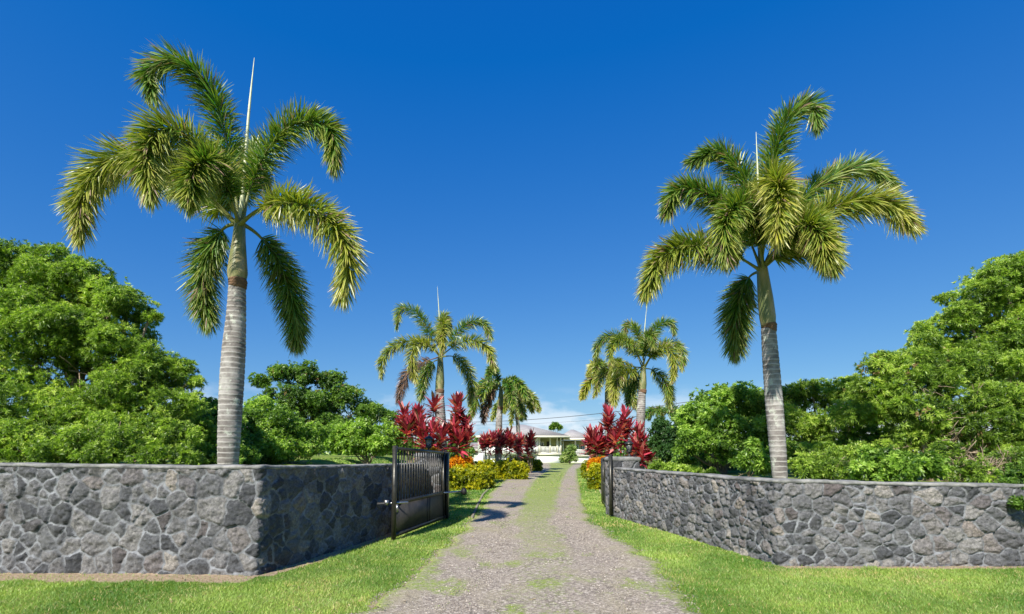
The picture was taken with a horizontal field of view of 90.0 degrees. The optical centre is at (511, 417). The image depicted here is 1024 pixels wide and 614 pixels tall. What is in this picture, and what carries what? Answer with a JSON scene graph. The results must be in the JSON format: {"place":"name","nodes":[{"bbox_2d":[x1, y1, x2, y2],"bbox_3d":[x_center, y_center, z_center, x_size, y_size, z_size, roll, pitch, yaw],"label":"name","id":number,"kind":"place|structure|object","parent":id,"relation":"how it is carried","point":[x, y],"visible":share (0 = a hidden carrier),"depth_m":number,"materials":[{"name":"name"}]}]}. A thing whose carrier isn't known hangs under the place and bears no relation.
{"place":"outdoors","nodes":[
{"label":"outdoors","id":0,"kind":"place"},
{"bbox_2d":[0,454,1023,613],"bbox_3d":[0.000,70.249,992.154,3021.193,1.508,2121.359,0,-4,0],"label":"ground","id":1,"kind":"structure","parent":0,"point":[100,577],"depth_m":6.46,"materials":[{"name":"green plant"}]},
{"bbox_2d":[0,408,207,464],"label":"green bush","id":2,"kind":"object","parent":1,"relation":"on","point":[110,438],"visible":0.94,"depth_m":10.09,"materials":[{"name":"green plant"}]},
{"bbox_2d":[0,237,212,462],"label":"feathery tree","id":3,"kind":"object","parent":1,"relation":"on","point":[75,330],"visible":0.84,"depth_m":11.99,"materials":[{"name":"green plant"}]},
{"bbox_2d":[51,34,373,464],"bbox_3d":[-5.713,-2.814,9.248,3.986,7.896,6.586,4,-5,-41],"label":"foxtail palm","id":4,"kind":"object","parent":1,"relation":"on","point":[194,173],"visible":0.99,"depth_m":8.76,"materials":[{"name":"green plant"}]},
{"bbox_2d":[0,462,425,575],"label":"stone wall","id":5,"kind":"structure","parent":1,"relation":"on","point":[231,519],"depth_m":6.88,"materials":[{"name":"stone"}]},
{"bbox_2d":[176,391,262,464],"bbox_3d":[-8.364,0.397,13.894,3.689,2.449,2.369,-3,-5,36],"label":"green bush","id":6,"kind":"object","parent":1,"relation":"on","point":[208,449],"visible":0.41,"depth_m":13.47,"materials":[{"name":"green plant"}]},
{"bbox_2d":[241,394,330,464],"bbox_3d":[-8.114,0.476,17.259,3.401,2.668,3.429,0,-4,0],"label":"green bush","id":7,"kind":"object","parent":1,"relation":"on","point":[283,437],"visible":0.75,"depth_m":16.85,"materials":[{"name":"green plant"}]},
{"bbox_2d":[247,359,382,456],"bbox_3d":[-10.604,-0.386,27.666,6.865,5.726,3.925,0,-4,0],"label":"spreading tree","id":8,"kind":"object","parent":1,"relation":"on","point":[321,405],"visible":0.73,"depth_m":27.32,"materials":[{"name":"green plant"}]},
{"bbox_2d":[322,413,406,463],"bbox_3d":[-6.333,0.979,21.789,3.708,2.476,2.030,0,-4,0],"label":"round shrub","id":9,"kind":"object","parent":1,"relation":"on","point":[358,435],"visible":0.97,"depth_m":21.53,"materials":[{"name":"green plant"}]},
{"bbox_2d":[366,404,398,456],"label":"green bush","id":10,"kind":"object","parent":1,"relation":"on","point":[386,413],"visible":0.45,"depth_m":31.78,"materials":[{"name":"green plant"}]},
{"bbox_2d":[386,437,420,455],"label":"tree","id":11,"kind":"object","parent":1,"relation":"on","point":[409,443],"visible":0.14,"depth_m":47.54,"materials":[{"name":"green plant"}]},
{"bbox_2d":[391,399,428,462],"bbox_3d":[-4.498,1.011,22.318,1.820,3.681,1.882,0,-4,0],"label":"ti plant","id":12,"kind":"object","parent":1,"relation":"on","point":[405,420],"visible":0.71,"depth_m":22.23,"materials":[{"name":"red plant"}]},
{"bbox_2d":[414,453,445,520],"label":"gate pillar","id":13,"kind":"structure","parent":1,"relation":"on","point":[432,471],"depth_m":12.19,"materials":[{"name":"concrete"}]},
{"bbox_2d":[377,446,466,539],"bbox_3d":[-1.802,1.496,11.065,0.538,1.740,3.355,-1,-4,16],"label":"gate leaf","id":14,"kind":"object","parent":13,"relation":"attached to","point":[412,513],"visible":0.99,"depth_m":10.66,"materials":[{"name":"metal"}]},
{"bbox_2d":[424,434,433,449],"bbox_3d":[-2.030,0.613,12.488,0.240,0.480,0.240,0,-4,0],"label":"pillar lantern","id":15,"kind":"object","parent":13,"relation":"on","point":[428,440],"visible":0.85,"depth_m":12.43,"materials":[{"name":"metal"}]},
{"bbox_2d":[418,446,443,452],"bbox_3d":[-2.501,1.834,15.709,0.990,1.979,0.693,0,-4,0],"label":"croton","id":16,"kind":"object","parent":1,"relation":"on","point":[433,448],"visible":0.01,"depth_m":15.65,"materials":[{"name":"orange plant"}]},
{"bbox_2d":[412,391,450,451],"bbox_3d":[-3.466,0.909,21.859,1.637,4.218,2.175,4,-5,-43],"label":"ti plant","id":17,"kind":"object","parent":1,"relation":"on","point":[442,430],"visible":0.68,"depth_m":21.75,"materials":[{"name":"red plant"}]},
{"bbox_2d":[375,288,498,451],"bbox_3d":[-3.241,-1.556,23.708,5.115,9.415,4.273,-3,-5,40],"label":"foxtail palm","id":18,"kind":"object","parent":1,"relation":"on","point":[440,338],"visible":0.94,"depth_m":23.98,"materials":[{"name":"green plant"}]},
{"bbox_2d":[442,390,478,457],"bbox_3d":[-2.328,0.894,22.124,1.823,4.288,1.904,0,-4,0],"label":"ti plant","id":19,"kind":"object","parent":1,"relation":"on","point":[462,433],"visible":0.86,"depth_m":22.01,"materials":[{"name":"red plant"}]},
{"bbox_2d":[449,455,473,468],"bbox_3d":[-2.229,2.340,21.644,1.359,1.600,1.023,2,-5,-28],"label":"croton","id":20,"kind":"object","parent":1,"relation":"on","point":[457,459],"visible":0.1,"depth_m":21.50,"materials":[{"name":"orange plant"}]},
{"bbox_2d":[447,441,476,458],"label":"tree","id":21,"kind":"object","parent":1,"relation":"on","point":[470,450],"visible":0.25,"depth_m":59.39,"materials":[{"name":"green plant"}]},
{"bbox_2d":[466,443,477,461],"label":"outbuilding","id":22,"kind":"structure","parent":1,"relation":"on","point":[476,446],"depth_m":79.89,"materials":[{"name":"white paint"}]},
{"bbox_2d":[449,462,496,490],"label":"yellow shrub","id":23,"kind":"object","parent":1,"relation":"on","point":[471,476],"visible":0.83,"depth_m":20.62,"materials":[{"name":"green plant"}]},
{"bbox_2d":[473,428,498,462],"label":"ti plant","id":24,"kind":"object","parent":1,"relation":"on","point":[486,440],"visible":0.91,"depth_m":30.92,"materials":[{"name":"red plant"}]},
{"bbox_2d":[471,479,502,517],"bbox_3d":[-0.869,2.840,19.622,0.372,0.282,14.243,0,-4,2],"label":"path edging","id":25,"kind":"object","parent":1,"relation":"on","point":[475,509],"visible":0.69,"depth_m":15.55,"materials":[{"name":"concrete"}]},
{"bbox_2d":[492,428,509,457],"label":"ti plant","id":26,"kind":"object","parent":1,"relation":"on","point":[502,441],"visible":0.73,"depth_m":31.70,"materials":[{"name":"red plant"}]},
{"bbox_2d":[467,365,535,462],"bbox_3d":[-0.676,0.142,32.080,4.447,7.002,4.964,0,-4,0],"label":"foxtail palm","id":27,"kind":"object","parent":1,"relation":"on","point":[511,386],"visible":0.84,"depth_m":31.76,"materials":[{"name":"green plant"}]},
{"bbox_2d":[473,458,529,479],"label":"yellow shrub","id":28,"kind":"object","parent":1,"relation":"on","point":[505,470],"visible":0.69,"depth_m":26.67,"materials":[{"name":"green plant"}]},
{"bbox_2d":[13,433,999,457],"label":"distant wood","id":29,"kind":"object","parent":1,"relation":"on","point":[476,441],"visible":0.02,"depth_m":95.33,"materials":[{"name":"green plant"}]},
{"bbox_2d":[502,426,519,461],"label":"ti plant","id":30,"kind":"object","parent":1,"relation":"on","point":[512,438],"visible":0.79,"depth_m":32.54,"materials":[{"name":"red plant"}]},
{"bbox_2d":[6,504,1022,613],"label":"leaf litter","id":31,"kind":"object","parent":1,"relation":"on","point":[373,590],"visible":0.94,"depth_m":6.07,"materials":[{"name":"brown plant"}]},
{"bbox_2d":[489,387,541,459],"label":"foxtail palm","id":32,"kind":"object","parent":1,"relation":"on","point":[536,403],"visible":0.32,"depth_m":37.94,"materials":[{"name":"green plant"}]},
{"bbox_2d":[511,431,527,460],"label":"ti plant","id":33,"kind":"object","parent":1,"relation":"on","point":[520,437],"visible":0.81,"depth_m":33.29,"materials":[{"name":"red plant"}]},
{"bbox_2d":[507,455,543,470],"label":"bush","id":34,"kind":"object","parent":1,"relation":"on","point":[536,464],"visible":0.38,"depth_m":37.62,"materials":[{"name":"green plant"}]},
{"bbox_2d":[522,428,539,472],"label":"ti plant","id":35,"kind":"object","parent":1,"relation":"on","point":[531,442],"visible":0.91,"depth_m":34.06,"materials":[{"name":"red plant"}]},
{"bbox_2d":[474,425,588,462],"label":"house","id":36,"kind":"structure","parent":1,"relation":"on","point":[551,447],"depth_m":72.42,"materials":[{"name":"white paint"}]},
{"bbox_2d":[548,421,563,431],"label":"tree","id":37,"kind":"object","parent":1,"relation":"on","point":[554,426],"visible":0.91,"depth_m":89.77,"materials":[{"name":"green plant"}]},
{"bbox_2d":[559,444,578,463],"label":"flowering shrub","id":38,"kind":"object","parent":1,"relation":"on","point":[570,454],"visible":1,"depth_m":61.49,"materials":[{"name":"green plant"}]},
{"bbox_2d":[580,460,587,478],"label":"yellow shrub","id":39,"kind":"object","parent":1,"relation":"on","point":[583,468],"visible":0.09,"depth_m":27.78,"materials":[{"name":"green plant"}]},
{"bbox_2d":[583,462,600,489],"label":"yellow shrub","id":40,"kind":"object","parent":1,"relation":"on","point":[592,475],"visible":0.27,"depth_m":20.98,"materials":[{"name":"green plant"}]},
{"bbox_2d":[579,423,607,457],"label":"ti plant","id":41,"kind":"object","parent":1,"relation":"on","point":[593,436],"visible":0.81,"depth_m":22.79,"materials":[{"name":"red plant"}]},
{"bbox_2d":[586,456,605,472],"bbox_3d":[3.753,2.367,21.805,1.253,1.567,0.705,0,-4,0],"label":"croton","id":42,"kind":"object","parent":1,"relation":"on","point":[596,459],"visible":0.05,"depth_m":21.72,"materials":[{"name":"orange plant"}]},
{"bbox_2d":[578,356,637,449],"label":"foxtail palm","id":43,"kind":"object","parent":1,"relation":"on","point":[592,371],"visible":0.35,"depth_m":29.85,"materials":[{"name":"green plant"}]},
{"bbox_2d":[597,403,636,456],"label":"ti plant","id":44,"kind":"object","parent":1,"relation":"on","point":[623,428],"visible":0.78,"depth_m":22.51,"materials":[{"name":"red plant"}]},
{"bbox_2d":[604,457,640,516],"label":"gate pillar","id":45,"kind":"structure","parent":1,"relation":"on","point":[630,462],"depth_m":13.01,"materials":[{"name":"concrete"}]},
{"bbox_2d":[601,454,612,514],"bbox_3d":[2.656,1.786,14.426,0.092,1.510,3.233,0,-4,6],"label":"gate leaf","id":46,"kind":"object","parent":45,"relation":"attached to","point":[603,500],"visible":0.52,"depth_m":12.87,"materials":[{"name":"metal"}]},
{"bbox_2d":[624,439,633,456],"bbox_3d":[3.050,0.772,13.329,0.240,0.480,0.240,0,-4,0],"label":"pillar lantern","id":47,"kind":"object","parent":45,"relation":"on","point":[629,444],"visible":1,"depth_m":13.28,"materials":[{"name":"metal"}]},
{"bbox_2d":[623,420,655,468],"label":"ti plant","id":48,"kind":"object","parent":1,"relation":"on","point":[640,448],"visible":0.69,"depth_m":22.14,"materials":[{"name":"red plant"}]},
{"bbox_2d":[590,307,690,468],"bbox_3d":[6.268,-1.213,24.399,5.048,8.746,3.507,0,-4,0],"label":"foxtail palm","id":49,"kind":"object","parent":1,"relation":"on","point":[628,374],"visible":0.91,"depth_m":24.68,"materials":[{"name":"green plant"}]},
{"bbox_2d":[645,405,678,421],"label":"young palm","id":50,"kind":"object","parent":1,"relation":"on","point":[659,410],"visible":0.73,"depth_m":33.75,"materials":[{"name":"green plant"}]},
{"bbox_2d":[644,416,688,464],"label":"round tree","id":51,"kind":"object","parent":1,"relation":"on","point":[665,433],"visible":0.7,"depth_m":20.64,"materials":[{"name":"green plant"}]},
{"bbox_2d":[648,458,720,473],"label":"yellow shrub","id":52,"kind":"object","parent":1,"relation":"on","point":[658,464],"visible":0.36,"depth_m":13.93,"materials":[{"name":"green plant"}]},
{"bbox_2d":[668,450,752,470],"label":"green bush","id":53,"kind":"object","parent":1,"relation":"on","point":[691,460],"visible":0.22,"depth_m":17.19,"materials":[{"name":"green plant"}]},
{"bbox_2d":[670,380,768,473],"bbox_3d":[6.463,0.346,15.301,3.721,3.054,2.754,0,-4,0],"label":"round tree","id":54,"kind":"object","parent":1,"relation":"on","point":[702,417],"visible":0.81,"depth_m":14.78,"materials":[{"name":"green plant"}]},
{"bbox_2d":[727,436,770,476],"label":"green bush","id":55,"kind":"object","parent":1,"relation":"on","point":[754,456],"visible":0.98,"depth_m":10.80,"materials":[{"name":"green plant"}]},
{"bbox_2d":[633,85,928,478],"bbox_3d":[5.326,-2.423,9.524,3.874,7.465,5.854,-4,-5,43],"label":"foxtail palm","id":56,"kind":"object","parent":1,"relation":"on","point":[776,209],"visible":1,"depth_m":9.15,"materials":[{"name":"green plant"}]},
{"bbox_2d":[613,467,1023,566],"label":"stone wall","id":57,"kind":"structure","parent":1,"relation":"on","point":[801,522],"depth_m":7.35,"materials":[{"name":"stone"}]},
{"bbox_2d":[745,372,897,468],"bbox_3d":[8.634,0.209,13.830,4.085,2.910,3.092,0,-4,0],"label":"feathery tree","id":58,"kind":"object","parent":1,"relation":"on","point":[804,425],"visible":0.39,"depth_m":13.80,"materials":[{"name":"green plant"}]},
{"bbox_2d":[787,439,878,479],"bbox_3d":[6.559,0.897,10.432,1.496,0.985,1.847,-4,-6,44],"label":"green bush","id":59,"kind":"object","parent":1,"relation":"on","point":[812,462],"visible":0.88,"depth_m":10.22,"materials":[{"name":"green plant"}]},
{"bbox_2d":[842,444,954,481],"bbox_3d":[6.941,0.875,9.147,1.796,0.852,1.202,0,-4,0],"label":"green bush","id":60,"kind":"object","parent":1,"relation":"on","point":[889,464],"visible":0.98,"depth_m":9.02,"materials":[{"name":"green plant"}]},
{"bbox_2d":[826,345,1023,481],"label":"feathery tree","id":61,"kind":"object","parent":1,"relation":"on","point":[899,386],"visible":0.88,"depth_m":11.11,"materials":[{"name":"green plant"}]},
{"bbox_2d":[901,249,1023,442],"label":"feathery tree","id":62,"kind":"object","parent":1,"relation":"on","point":[995,285],"visible":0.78,"depth_m":12.64,"materials":[{"name":"green plant"}]},
{"bbox_2d":[924,436,1023,482],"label":"green bush","id":63,"kind":"object","parent":1,"relation":"on","point":[975,470],"visible":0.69,"depth_m":9.48,"materials":[{"name":"green plant"}]},
{"bbox_2d":[992,457,1023,511],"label":"green bush","id":64,"kind":"object","parent":1,"relation":"on","point":[1012,475],"visible":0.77,"depth_m":7.52,"materials":[{"name":"green plant"}]},
{"bbox_2d":[0,0,1023,453],"label":"sky","id":65,"kind":"structure","parent":0,"point":[508,159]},
{"bbox_2d":[357,463,699,613],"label":"driveway","id":66,"kind":"structure","parent":0,"point":[505,498],"depth_m":7.08,"materials":[{"name":"grey gravel"}]},
{"bbox_2d":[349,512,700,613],"bbox_3d":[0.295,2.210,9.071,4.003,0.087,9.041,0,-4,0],"label":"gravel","id":67,"kind":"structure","parent":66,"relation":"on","point":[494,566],"depth_m":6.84,"materials":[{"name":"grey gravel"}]},
{"bbox_2d":[447,389,761,422],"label":"power cable","id":68,"kind":"object","parent":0,"point":[581,415],"visible":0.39,"depth_m":47.51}
]}

